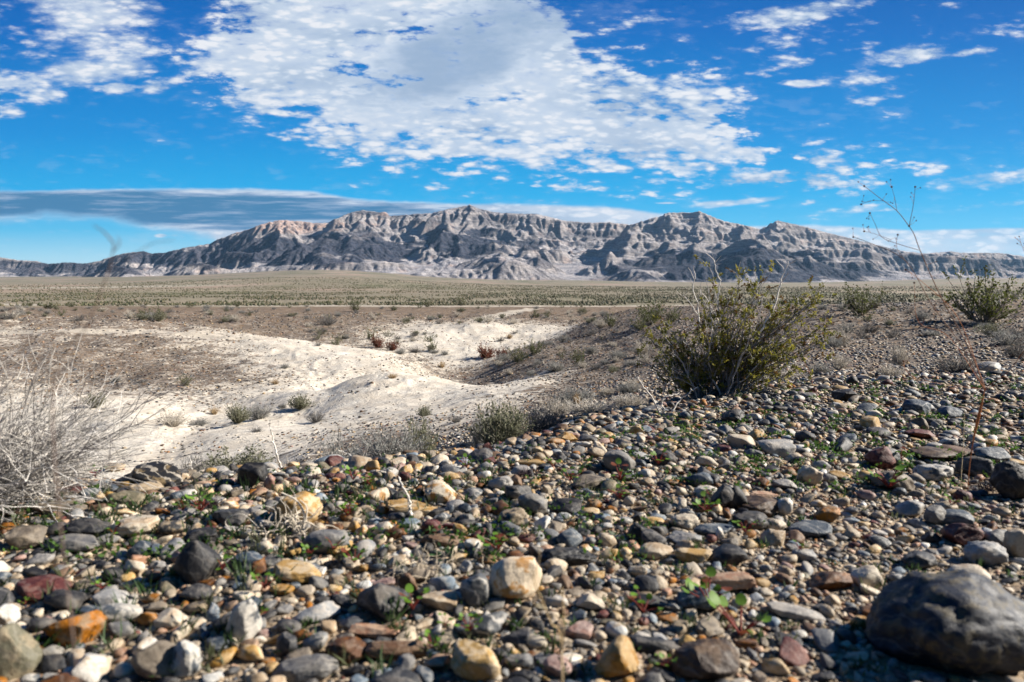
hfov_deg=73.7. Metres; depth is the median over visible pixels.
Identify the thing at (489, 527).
stone
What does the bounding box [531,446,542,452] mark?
stone
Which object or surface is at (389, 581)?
stone
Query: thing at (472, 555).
stone
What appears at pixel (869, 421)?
stone
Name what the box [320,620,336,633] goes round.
stone
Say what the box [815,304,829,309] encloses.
shrub
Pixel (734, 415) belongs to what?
rock
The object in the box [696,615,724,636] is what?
stone
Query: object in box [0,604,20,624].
stone
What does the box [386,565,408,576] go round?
stone
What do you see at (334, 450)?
shrub
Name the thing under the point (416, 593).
stone
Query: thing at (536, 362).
shrub
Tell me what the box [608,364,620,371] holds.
desert shrub
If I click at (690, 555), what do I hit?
rock
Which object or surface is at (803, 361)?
trumpet weed
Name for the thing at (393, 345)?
shrub
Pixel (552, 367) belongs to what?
shrub
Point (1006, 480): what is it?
rock
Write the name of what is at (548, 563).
stone
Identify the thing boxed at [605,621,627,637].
stone
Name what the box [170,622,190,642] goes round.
stone
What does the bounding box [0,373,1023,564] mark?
ground cover
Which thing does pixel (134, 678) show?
stone
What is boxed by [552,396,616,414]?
shrub
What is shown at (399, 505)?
rock
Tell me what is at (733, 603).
stone
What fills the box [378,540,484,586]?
root tangle
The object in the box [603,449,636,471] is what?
boulder
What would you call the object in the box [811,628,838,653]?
stone
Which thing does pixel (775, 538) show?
stone
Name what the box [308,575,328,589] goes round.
stone
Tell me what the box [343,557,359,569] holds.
stone
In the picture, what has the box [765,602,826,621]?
rock
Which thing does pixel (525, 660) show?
stone
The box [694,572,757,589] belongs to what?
rock
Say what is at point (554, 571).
stone
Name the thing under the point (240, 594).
stone
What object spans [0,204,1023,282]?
mountains
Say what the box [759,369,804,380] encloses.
shrub
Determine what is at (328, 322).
shrub
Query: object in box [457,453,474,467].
seedling
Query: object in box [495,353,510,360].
shrub
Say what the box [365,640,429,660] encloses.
rock
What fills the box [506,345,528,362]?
creosote bush
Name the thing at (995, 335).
desert shrub
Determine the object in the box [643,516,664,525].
stone
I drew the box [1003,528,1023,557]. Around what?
stone
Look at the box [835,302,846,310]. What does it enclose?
desert shrub
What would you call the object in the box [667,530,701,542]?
rock
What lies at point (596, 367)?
desert shrub
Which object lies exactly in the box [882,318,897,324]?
desert shrub
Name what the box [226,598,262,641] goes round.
rock
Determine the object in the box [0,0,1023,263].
sky
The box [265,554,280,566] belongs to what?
stone
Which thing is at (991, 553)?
rock
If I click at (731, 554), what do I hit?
rock
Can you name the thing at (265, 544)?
stone
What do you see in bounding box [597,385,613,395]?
shrub
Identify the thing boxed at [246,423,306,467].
branched twig
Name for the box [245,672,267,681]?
stone
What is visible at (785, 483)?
rock
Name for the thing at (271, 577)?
stone
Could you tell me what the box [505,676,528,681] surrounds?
stone
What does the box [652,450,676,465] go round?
boulder
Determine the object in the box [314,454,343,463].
stone
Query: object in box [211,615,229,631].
stone
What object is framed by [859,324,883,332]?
shrub
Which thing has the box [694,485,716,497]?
stone
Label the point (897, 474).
seedling
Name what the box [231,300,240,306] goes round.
creosote bush
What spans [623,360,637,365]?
shrub
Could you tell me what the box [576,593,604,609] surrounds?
stone
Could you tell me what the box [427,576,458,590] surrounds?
stone
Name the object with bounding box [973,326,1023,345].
desert shrub
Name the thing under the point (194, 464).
shrub
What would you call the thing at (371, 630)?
rock
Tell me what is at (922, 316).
desert shrub
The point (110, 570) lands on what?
stone
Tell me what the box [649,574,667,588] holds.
stone
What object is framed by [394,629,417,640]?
stone
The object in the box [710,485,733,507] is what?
rock
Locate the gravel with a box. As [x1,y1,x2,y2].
[0,298,1023,681]
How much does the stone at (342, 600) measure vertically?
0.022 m
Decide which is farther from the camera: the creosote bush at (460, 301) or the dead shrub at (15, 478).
the creosote bush at (460, 301)
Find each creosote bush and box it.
[36,300,56,308]
[65,301,76,306]
[134,306,170,316]
[175,374,195,385]
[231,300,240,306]
[349,299,361,310]
[420,298,433,306]
[425,341,436,350]
[455,295,466,305]
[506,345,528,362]
[524,339,545,354]
[568,347,585,364]
[603,309,619,326]
[629,315,646,329]
[630,254,842,399]
[635,301,665,319]
[637,302,666,324]
[661,303,682,321]
[842,281,887,314]
[940,256,1023,323]
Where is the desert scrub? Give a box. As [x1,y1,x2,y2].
[0,276,1023,306]
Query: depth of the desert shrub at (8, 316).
32.85 m
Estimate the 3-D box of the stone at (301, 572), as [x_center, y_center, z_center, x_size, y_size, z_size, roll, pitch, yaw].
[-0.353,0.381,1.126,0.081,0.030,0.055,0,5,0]
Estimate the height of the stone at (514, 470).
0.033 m
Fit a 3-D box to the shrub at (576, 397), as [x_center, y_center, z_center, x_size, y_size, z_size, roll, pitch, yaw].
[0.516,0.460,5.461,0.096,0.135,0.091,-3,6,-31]
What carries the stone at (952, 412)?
on the ground at (378, 394)
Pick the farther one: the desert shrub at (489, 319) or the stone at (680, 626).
the desert shrub at (489, 319)
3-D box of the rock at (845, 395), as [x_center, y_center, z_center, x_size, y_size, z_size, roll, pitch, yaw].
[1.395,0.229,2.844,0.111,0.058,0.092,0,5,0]
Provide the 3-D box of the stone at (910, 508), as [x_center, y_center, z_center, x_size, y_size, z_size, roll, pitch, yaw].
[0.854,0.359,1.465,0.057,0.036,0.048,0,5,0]
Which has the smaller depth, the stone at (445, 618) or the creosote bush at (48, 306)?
the stone at (445, 618)
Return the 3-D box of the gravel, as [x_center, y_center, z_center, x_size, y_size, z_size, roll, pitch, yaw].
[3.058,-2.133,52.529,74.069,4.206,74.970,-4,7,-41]
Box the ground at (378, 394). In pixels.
[0,270,1023,681]
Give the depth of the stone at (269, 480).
1.59 m
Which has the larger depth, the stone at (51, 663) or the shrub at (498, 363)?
the shrub at (498, 363)
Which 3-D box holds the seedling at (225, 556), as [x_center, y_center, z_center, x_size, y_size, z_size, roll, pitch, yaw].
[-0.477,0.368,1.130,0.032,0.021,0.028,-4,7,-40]
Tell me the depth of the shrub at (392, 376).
14.72 m
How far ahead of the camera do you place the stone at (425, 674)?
0.85 m
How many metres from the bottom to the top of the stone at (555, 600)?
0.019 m
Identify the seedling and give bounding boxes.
[90,579,110,588]
[104,521,120,534]
[172,500,191,510]
[185,494,214,510]
[215,554,232,569]
[250,572,277,588]
[259,606,268,615]
[301,543,320,553]
[325,535,345,549]
[339,501,356,513]
[340,504,357,515]
[341,546,367,562]
[342,465,362,479]
[361,472,374,484]
[398,583,429,609]
[419,629,444,647]
[437,613,454,625]
[454,612,482,630]
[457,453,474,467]
[477,531,514,550]
[543,457,561,466]
[561,468,581,480]
[602,458,635,480]
[607,484,628,498]
[611,556,622,563]
[625,585,663,612]
[647,448,669,463]
[655,652,676,666]
[681,566,733,600]
[692,491,720,512]
[704,487,716,494]
[706,590,771,635]
[732,520,755,531]
[793,540,807,548]
[868,465,906,487]
[895,446,909,458]
[944,494,960,504]
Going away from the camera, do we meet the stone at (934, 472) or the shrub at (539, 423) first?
the stone at (934, 472)
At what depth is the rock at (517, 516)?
1.36 m
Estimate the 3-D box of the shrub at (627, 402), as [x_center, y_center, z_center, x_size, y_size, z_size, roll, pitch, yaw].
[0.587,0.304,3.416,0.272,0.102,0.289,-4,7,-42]
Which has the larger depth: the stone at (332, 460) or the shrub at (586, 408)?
the shrub at (586, 408)
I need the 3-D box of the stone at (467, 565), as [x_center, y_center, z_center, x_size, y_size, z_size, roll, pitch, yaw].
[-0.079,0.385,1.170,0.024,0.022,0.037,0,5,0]
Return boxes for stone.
[0,506,33,516]
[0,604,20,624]
[26,617,56,631]
[40,653,65,673]
[40,673,76,681]
[41,610,107,646]
[42,589,92,609]
[67,648,84,666]
[69,653,111,681]
[72,605,98,614]
[86,644,105,653]
[91,588,129,606]
[93,603,142,626]
[101,566,123,582]
[102,463,125,471]
[107,621,133,637]
[117,675,142,681]
[127,481,163,491]
[127,540,150,557]
[132,637,157,654]
[135,612,157,625]
[153,607,188,628]
[157,520,190,534]
[158,677,179,681]
[159,537,184,559]
[159,577,178,592]
[165,486,179,492]
[170,507,196,516]
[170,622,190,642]
[178,469,188,472]
[179,583,213,600]
[181,679,197,681]
[184,527,218,543]
[184,601,207,612]
[203,635,228,651]
[206,602,219,621]
[209,647,236,667]
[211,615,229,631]
[212,508,249,525]
[226,551,262,570]
[233,590,260,602]
[236,644,263,660]
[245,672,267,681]
[248,596,261,605]
[251,557,266,574]
[256,540,272,554]
[263,474,274,488]
[264,499,277,509]
[264,575,276,585]
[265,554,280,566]
[265,634,279,643]
[265,675,285,681]
[269,584,294,594]
[273,560,321,583]
[275,631,296,657]
[276,618,301,633]
[283,520,305,541]
[283,647,311,660]
[287,461,299,466]
[292,629,311,640]
[293,601,340,622]
[295,585,314,597]
[298,462,317,467]
[301,632,328,652]
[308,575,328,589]
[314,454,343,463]
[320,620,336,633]
[324,455,343,466]
[326,540,353,554]
[333,594,355,607]
[338,614,362,629]
[341,664,367,676]
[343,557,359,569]
[347,455,371,468]
[349,589,363,599]
[352,539,375,558]
[356,580,371,588]
[365,460,379,471]
[365,487,389,501]
[369,667,421,681]
[372,576,394,585]
[373,521,393,534]
[376,636,393,640]
[383,525,406,539]
[385,490,410,503]
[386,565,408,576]
[387,554,409,567]
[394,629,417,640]
[395,653,414,670]
[400,518,420,525]
[411,567,434,582]
[412,549,427,559]
[413,584,435,599]
[414,617,435,629]
[414,664,436,681]
[421,519,442,533]
[421,590,459,612]
[424,480,456,502]
[425,653,451,667]
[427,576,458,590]
[430,454,448,462]
[434,629,458,645]
[435,611,454,626]
[440,465,464,472]
[445,552,466,563]
[446,499,463,510]
[453,523,467,535]
[459,560,472,572]
[460,573,488,606]
[462,487,482,500]
[464,538,482,548]
[466,546,480,558]
[469,447,492,463]
[472,569,489,575]
[477,555,497,563]
[481,522,494,534]
[482,442,492,451]
[483,456,495,462]
[483,597,505,611]
[491,500,508,515]
[500,521,520,536]
[501,627,529,646]
[504,653,532,668]
[505,550,523,557]
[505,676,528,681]
[507,670,541,681]
[510,465,529,473]
[512,606,530,622]
[515,459,545,465]
[527,634,546,648]
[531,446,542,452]
[533,654,550,667]
[542,654,571,678]
[544,558,567,570]
[544,595,567,606]
[545,438,564,443]
[545,564,562,578]
[556,432,577,441]
[556,528,582,546]
[563,653,582,661]
[565,620,593,640]
[567,609,586,623]
[571,668,584,679]
[573,639,597,647]
[575,576,591,588]
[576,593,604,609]
[579,507,599,515]
[587,571,604,578]
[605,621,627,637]
[627,523,647,540]
[634,575,659,594]
[635,594,670,607]
[637,672,663,681]
[638,542,672,559]
[641,529,666,544]
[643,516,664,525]
[648,667,675,681]
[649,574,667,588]
[654,612,677,622]
[656,658,671,671]
[670,513,699,529]
[671,620,687,635]
[675,584,730,609]
[678,634,694,645]
[683,562,701,576]
[685,472,712,485]
[693,523,733,535]
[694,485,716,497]
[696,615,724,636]
[697,466,711,473]
[715,678,729,681]
[716,527,723,539]
[727,434,754,448]
[728,485,747,508]
[730,597,750,608]
[730,678,749,681]
[734,639,757,649]
[747,429,766,439]
[749,491,777,497]
[759,529,785,546]
[761,658,789,674]
[762,465,779,471]
[774,631,802,647]
[777,498,792,514]
[779,636,809,666]
[788,520,832,537]
[792,549,816,561]
[795,430,815,441]
[797,465,822,484]
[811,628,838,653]
[811,671,834,681]
[814,505,840,521]
[818,652,838,669]
[828,470,850,478]
[833,437,852,453]
[833,628,855,643]
[836,403,855,408]
[844,651,868,661]
[849,615,865,628]
[850,565,883,587]
[857,403,877,410]
[859,416,880,427]
[860,605,870,615]
[865,427,890,437]
[873,447,900,462]
[895,500,924,516]
[912,464,953,480]
[923,505,946,524]
[937,406,962,418]
[940,523,984,545]
[947,564,990,578]
[955,456,993,476]
[977,361,1000,371]
[984,529,1005,545]
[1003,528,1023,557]
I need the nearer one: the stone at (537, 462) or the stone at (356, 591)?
the stone at (356, 591)
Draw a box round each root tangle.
[222,491,350,539]
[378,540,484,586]
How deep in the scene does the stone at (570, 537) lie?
1.29 m
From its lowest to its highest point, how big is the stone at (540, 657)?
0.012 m
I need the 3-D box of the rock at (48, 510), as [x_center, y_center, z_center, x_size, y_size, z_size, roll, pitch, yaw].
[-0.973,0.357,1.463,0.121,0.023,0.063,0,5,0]
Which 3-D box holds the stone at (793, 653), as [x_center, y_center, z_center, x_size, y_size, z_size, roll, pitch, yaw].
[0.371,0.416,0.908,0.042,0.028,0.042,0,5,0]
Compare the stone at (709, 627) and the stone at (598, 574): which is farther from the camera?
the stone at (598, 574)
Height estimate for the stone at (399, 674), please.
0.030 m
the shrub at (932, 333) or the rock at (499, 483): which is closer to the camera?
the rock at (499, 483)
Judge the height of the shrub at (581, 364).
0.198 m
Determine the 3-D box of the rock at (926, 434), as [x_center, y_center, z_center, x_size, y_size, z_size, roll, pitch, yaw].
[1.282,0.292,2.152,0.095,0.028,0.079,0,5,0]
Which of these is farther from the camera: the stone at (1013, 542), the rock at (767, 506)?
the rock at (767, 506)
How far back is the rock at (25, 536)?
1.26 m
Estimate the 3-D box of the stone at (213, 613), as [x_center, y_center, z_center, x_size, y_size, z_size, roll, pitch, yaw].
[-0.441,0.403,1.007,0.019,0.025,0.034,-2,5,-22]
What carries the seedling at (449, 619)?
on the stone at (448, 635)
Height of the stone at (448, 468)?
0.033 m
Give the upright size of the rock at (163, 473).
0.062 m
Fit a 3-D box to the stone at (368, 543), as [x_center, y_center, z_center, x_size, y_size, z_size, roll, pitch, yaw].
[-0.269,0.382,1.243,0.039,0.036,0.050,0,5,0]
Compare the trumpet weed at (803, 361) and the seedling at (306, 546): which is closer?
the seedling at (306, 546)
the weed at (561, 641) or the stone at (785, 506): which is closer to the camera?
the weed at (561, 641)
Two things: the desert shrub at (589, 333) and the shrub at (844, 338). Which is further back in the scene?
the desert shrub at (589, 333)
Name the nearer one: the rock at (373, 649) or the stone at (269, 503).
the rock at (373, 649)
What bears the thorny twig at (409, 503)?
on the gravel
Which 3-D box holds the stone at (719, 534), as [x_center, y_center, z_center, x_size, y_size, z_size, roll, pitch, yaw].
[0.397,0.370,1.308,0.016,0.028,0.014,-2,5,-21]
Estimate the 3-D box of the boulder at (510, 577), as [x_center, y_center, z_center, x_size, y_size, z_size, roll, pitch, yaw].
[0.005,0.377,1.080,0.086,0.070,0.070,0,5,0]
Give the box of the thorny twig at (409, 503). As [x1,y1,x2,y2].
[399,477,415,515]
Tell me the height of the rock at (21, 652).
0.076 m
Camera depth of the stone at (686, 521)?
1.36 m
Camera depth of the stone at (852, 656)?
0.90 m
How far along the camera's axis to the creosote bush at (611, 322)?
33.60 m
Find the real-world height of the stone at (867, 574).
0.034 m
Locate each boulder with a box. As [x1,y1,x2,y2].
[130,640,175,679]
[171,639,201,678]
[271,654,338,681]
[450,639,500,681]
[488,556,541,598]
[518,493,546,514]
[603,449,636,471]
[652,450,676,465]
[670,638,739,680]
[757,439,795,457]
[863,569,1023,676]
[902,399,930,414]
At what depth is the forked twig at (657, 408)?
2.64 m
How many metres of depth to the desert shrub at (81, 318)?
33.45 m
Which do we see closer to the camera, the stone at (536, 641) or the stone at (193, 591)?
the stone at (536, 641)
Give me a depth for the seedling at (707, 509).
1.43 m
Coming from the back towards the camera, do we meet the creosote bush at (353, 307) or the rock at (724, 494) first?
the creosote bush at (353, 307)
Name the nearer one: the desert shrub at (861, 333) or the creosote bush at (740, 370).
the creosote bush at (740, 370)
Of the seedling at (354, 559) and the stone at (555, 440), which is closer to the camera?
the seedling at (354, 559)
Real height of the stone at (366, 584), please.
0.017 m
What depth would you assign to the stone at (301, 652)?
0.90 m
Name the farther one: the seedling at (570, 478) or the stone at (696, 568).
the seedling at (570, 478)
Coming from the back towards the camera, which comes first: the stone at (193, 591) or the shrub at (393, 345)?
the shrub at (393, 345)
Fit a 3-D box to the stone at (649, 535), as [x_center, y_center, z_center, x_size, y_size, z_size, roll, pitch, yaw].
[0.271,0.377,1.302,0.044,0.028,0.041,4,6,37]
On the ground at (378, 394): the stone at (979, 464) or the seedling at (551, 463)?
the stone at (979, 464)
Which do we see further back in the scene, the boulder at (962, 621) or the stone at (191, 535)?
the stone at (191, 535)
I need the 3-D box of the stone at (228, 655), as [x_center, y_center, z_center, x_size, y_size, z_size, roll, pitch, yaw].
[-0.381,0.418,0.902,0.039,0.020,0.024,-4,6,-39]
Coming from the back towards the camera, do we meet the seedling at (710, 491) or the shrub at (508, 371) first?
the shrub at (508, 371)
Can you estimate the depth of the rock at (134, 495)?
1.48 m
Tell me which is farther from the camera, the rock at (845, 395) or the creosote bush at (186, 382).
the creosote bush at (186, 382)
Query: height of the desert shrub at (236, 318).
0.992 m
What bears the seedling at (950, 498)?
on the gravel
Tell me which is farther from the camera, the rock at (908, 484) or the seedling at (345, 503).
the rock at (908, 484)
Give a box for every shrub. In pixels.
[0,311,15,319]
[0,328,221,522]
[1,310,22,318]
[53,307,66,316]
[69,313,89,320]
[81,393,108,407]
[110,376,122,381]
[121,308,135,318]
[131,312,149,319]
[144,312,153,320]
[148,312,167,321]
[152,409,194,426]
[177,451,223,471]
[187,418,211,425]
[187,444,281,469]
[207,407,218,414]
[224,401,252,422]
[230,312,240,321]
[246,404,274,419]
[250,427,263,432]
[261,454,300,467]
[277,364,289,368]
[287,393,316,409]
[305,411,325,422]
[312,312,340,325]
[313,424,363,459]
[328,335,341,344]
[344,419,430,457]
[363,326,376,338]
[370,333,387,347]
[383,329,394,336]
[384,373,400,378]
[385,340,399,350]
[395,348,408,353]
[398,413,439,452]
[407,347,423,352]
[415,403,432,415]
[421,332,436,341]
[436,361,444,367]
[449,415,461,422]
[462,401,490,448]
[465,395,535,444]
[475,340,496,358]
[480,392,532,427]
[483,315,495,321]
[493,359,506,365]
[494,346,507,356]
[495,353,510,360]
[505,368,513,373]
[506,317,518,323]
[513,400,571,432]
[522,370,536,375]
[532,359,541,364]
[533,398,575,418]
[540,360,570,371]
[541,341,555,344]
[547,385,595,404]
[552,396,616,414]
[555,334,570,342]
[571,360,591,367]
[572,391,581,403]
[576,307,590,314]
[578,328,601,335]
[582,344,598,354]
[587,362,600,369]
[593,317,606,327]
[596,310,609,315]
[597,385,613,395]
[605,349,624,357]
[605,392,650,407]
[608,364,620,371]
[614,382,644,393]
[615,352,626,358]
[617,378,640,389]
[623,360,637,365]
[628,338,653,355]
[635,353,653,364]
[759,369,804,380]
[807,360,831,373]
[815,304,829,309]
[824,336,848,347]
[826,353,851,369]
[830,326,855,345]
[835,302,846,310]
[836,321,859,333]
[850,325,875,337]
[857,314,873,320]
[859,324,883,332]
[865,362,907,375]
[867,299,883,307]
[878,327,902,337]
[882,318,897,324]
[882,342,919,365]
[903,306,918,313]
[907,308,934,320]
[917,330,945,335]
[927,351,991,372]
[973,320,1008,335]
[973,322,991,328]
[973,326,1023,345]
[981,328,1008,338]
[994,325,1023,338]
[1001,339,1023,357]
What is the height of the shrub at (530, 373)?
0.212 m
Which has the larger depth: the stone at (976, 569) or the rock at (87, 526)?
the rock at (87, 526)
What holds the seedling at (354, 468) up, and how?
on the ground at (378, 394)
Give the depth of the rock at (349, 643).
0.91 m
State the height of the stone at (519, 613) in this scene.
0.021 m
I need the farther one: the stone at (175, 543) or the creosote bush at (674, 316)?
the creosote bush at (674, 316)
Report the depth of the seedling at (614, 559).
1.19 m
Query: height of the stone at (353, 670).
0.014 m
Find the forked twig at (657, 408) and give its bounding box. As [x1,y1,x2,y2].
[637,377,696,414]
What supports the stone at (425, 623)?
on the ground at (378, 394)
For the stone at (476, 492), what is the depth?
1.55 m
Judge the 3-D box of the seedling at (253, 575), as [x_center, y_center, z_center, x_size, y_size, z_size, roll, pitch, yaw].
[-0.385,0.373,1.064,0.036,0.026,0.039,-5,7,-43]
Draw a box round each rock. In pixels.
[0,622,42,680]
[4,525,47,548]
[13,574,71,602]
[31,500,87,514]
[42,533,99,551]
[62,517,110,536]
[106,515,159,536]
[107,490,146,505]
[130,461,182,485]
[173,540,221,584]
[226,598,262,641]
[236,462,267,486]
[273,491,322,522]
[302,529,351,554]
[324,636,365,663]
[346,623,401,637]
[356,582,412,622]
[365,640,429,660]
[385,498,436,515]
[398,573,417,593]
[421,533,460,546]
[454,611,507,635]
[488,476,512,489]
[498,507,529,526]
[505,485,531,499]
[537,546,597,566]
[550,497,581,513]
[573,474,605,489]
[594,635,638,678]
[629,635,678,653]
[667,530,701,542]
[675,547,711,563]
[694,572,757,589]
[708,543,747,565]
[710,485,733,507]
[721,409,745,422]
[731,511,768,529]
[737,495,778,516]
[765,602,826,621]
[772,479,796,488]
[809,571,852,589]
[831,389,860,401]
[864,446,896,468]
[866,471,914,490]
[900,550,937,568]
[904,429,935,438]
[907,446,957,458]
[938,444,974,456]
[945,509,974,524]
[963,541,1007,565]
[973,446,1010,462]
[988,461,1023,499]
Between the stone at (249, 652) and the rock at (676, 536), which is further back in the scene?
the rock at (676, 536)
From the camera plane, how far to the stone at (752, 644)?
0.94 m
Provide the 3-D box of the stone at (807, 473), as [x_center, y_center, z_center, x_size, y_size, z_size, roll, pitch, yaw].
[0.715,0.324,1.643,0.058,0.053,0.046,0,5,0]
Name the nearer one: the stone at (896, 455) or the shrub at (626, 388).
the stone at (896, 455)
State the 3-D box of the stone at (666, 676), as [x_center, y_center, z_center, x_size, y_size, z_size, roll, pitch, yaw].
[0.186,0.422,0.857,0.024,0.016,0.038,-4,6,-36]
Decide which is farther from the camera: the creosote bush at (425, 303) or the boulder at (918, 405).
the creosote bush at (425, 303)
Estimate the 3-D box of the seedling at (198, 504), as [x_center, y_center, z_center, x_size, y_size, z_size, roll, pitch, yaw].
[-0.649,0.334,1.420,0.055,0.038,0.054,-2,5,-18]
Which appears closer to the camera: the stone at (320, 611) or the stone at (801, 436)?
the stone at (320, 611)
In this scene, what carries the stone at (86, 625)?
on the ground at (378, 394)
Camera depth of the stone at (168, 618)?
0.98 m
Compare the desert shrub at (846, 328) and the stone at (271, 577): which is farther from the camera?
the desert shrub at (846, 328)
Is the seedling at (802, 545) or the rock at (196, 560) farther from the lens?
the seedling at (802, 545)
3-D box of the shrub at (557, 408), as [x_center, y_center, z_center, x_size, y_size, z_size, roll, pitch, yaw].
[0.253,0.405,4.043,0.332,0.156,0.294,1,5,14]
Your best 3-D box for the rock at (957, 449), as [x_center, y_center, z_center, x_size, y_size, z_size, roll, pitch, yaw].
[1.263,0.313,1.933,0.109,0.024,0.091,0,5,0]
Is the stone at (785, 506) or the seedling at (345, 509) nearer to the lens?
the seedling at (345, 509)
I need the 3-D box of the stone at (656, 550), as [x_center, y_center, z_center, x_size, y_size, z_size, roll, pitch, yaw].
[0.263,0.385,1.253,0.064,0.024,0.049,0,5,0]
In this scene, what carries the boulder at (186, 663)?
on the ground at (378, 394)
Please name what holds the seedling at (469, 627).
on the gravel
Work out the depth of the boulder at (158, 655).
0.86 m
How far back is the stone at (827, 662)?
0.89 m
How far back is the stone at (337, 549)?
1.23 m
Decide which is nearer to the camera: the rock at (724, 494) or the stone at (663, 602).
the stone at (663, 602)
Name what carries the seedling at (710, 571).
on the stone at (683, 599)
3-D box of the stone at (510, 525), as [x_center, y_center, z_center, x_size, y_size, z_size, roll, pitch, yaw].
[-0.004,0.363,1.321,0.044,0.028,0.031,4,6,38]
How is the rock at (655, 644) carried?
on the ground at (378, 394)
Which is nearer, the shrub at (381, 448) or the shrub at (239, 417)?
the shrub at (381, 448)
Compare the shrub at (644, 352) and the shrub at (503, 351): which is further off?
the shrub at (503, 351)
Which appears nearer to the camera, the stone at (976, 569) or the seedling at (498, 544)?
the stone at (976, 569)
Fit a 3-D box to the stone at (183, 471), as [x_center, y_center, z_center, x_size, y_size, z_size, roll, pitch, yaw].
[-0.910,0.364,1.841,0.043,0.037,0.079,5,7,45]
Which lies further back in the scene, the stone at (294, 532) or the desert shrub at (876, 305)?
the desert shrub at (876, 305)
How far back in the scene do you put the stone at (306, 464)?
2.00 m
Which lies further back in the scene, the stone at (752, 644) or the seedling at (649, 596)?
the seedling at (649, 596)
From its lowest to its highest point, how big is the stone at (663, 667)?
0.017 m
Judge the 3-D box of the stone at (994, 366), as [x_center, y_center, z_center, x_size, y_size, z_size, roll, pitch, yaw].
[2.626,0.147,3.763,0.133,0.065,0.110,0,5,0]
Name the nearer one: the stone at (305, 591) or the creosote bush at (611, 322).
the stone at (305, 591)
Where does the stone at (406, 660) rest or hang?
on the ground at (378, 394)
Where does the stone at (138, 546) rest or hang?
on the ground at (378, 394)
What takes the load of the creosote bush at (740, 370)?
on the ground at (378, 394)
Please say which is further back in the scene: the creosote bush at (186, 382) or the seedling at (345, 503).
the creosote bush at (186, 382)
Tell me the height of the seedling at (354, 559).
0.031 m
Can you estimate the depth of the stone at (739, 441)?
1.97 m
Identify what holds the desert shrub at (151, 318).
on the ground at (378, 394)
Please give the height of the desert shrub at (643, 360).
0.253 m
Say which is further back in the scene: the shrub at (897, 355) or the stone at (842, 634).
the shrub at (897, 355)
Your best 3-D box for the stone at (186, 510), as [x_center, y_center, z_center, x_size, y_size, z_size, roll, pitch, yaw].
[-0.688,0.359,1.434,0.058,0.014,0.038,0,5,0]
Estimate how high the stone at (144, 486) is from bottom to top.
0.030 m
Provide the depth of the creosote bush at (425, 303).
140.84 m
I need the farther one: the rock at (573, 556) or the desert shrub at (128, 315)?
the desert shrub at (128, 315)
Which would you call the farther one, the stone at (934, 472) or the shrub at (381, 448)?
the shrub at (381, 448)
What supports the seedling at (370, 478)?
on the ground at (378, 394)
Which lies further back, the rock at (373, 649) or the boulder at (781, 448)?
the boulder at (781, 448)
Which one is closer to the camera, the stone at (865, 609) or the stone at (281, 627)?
the stone at (281, 627)
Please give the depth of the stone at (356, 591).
1.07 m
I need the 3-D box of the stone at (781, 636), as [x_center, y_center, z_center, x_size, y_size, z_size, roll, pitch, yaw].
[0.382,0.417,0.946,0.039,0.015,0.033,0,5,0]
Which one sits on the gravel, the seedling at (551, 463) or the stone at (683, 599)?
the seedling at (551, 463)
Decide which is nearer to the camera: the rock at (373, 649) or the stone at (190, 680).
the stone at (190, 680)
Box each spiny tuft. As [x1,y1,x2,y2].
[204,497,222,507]
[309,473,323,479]
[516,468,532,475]
[963,478,995,492]
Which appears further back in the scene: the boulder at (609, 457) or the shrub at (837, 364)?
the shrub at (837, 364)
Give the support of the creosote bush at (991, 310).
on the ground at (378, 394)
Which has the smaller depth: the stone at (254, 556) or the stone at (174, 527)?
the stone at (254, 556)
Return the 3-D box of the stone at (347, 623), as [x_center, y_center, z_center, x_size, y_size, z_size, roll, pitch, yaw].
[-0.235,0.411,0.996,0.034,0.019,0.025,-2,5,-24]
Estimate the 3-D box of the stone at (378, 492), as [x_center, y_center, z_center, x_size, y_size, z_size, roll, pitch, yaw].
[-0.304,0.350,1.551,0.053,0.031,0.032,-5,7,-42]
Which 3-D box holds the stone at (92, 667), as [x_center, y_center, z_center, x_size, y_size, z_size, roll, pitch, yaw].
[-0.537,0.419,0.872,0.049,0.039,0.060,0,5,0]
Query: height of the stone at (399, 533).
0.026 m
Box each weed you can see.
[51,225,191,681]
[529,535,564,681]
[781,331,821,384]
[852,179,1023,488]
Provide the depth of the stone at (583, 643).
0.93 m
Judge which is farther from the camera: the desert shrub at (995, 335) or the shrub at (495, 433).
the desert shrub at (995, 335)
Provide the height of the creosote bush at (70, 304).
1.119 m
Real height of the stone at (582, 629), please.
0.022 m
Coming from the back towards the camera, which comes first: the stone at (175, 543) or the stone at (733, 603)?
the stone at (175, 543)
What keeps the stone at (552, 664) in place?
on the ground at (378, 394)
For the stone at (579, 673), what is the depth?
0.86 m
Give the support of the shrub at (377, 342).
on the ground at (378, 394)
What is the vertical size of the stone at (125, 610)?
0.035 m
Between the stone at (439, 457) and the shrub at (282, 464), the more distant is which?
the shrub at (282, 464)
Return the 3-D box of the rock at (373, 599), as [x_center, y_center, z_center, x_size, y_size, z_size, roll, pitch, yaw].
[-0.190,0.391,1.038,0.074,0.059,0.075,-4,7,-40]
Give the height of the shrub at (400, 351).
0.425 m
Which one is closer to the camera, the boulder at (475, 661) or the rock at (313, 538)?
the boulder at (475, 661)
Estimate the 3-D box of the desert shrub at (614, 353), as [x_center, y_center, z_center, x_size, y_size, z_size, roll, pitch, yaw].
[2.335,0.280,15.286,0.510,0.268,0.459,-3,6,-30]
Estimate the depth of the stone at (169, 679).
0.84 m
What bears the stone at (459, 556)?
on the ground at (378, 394)

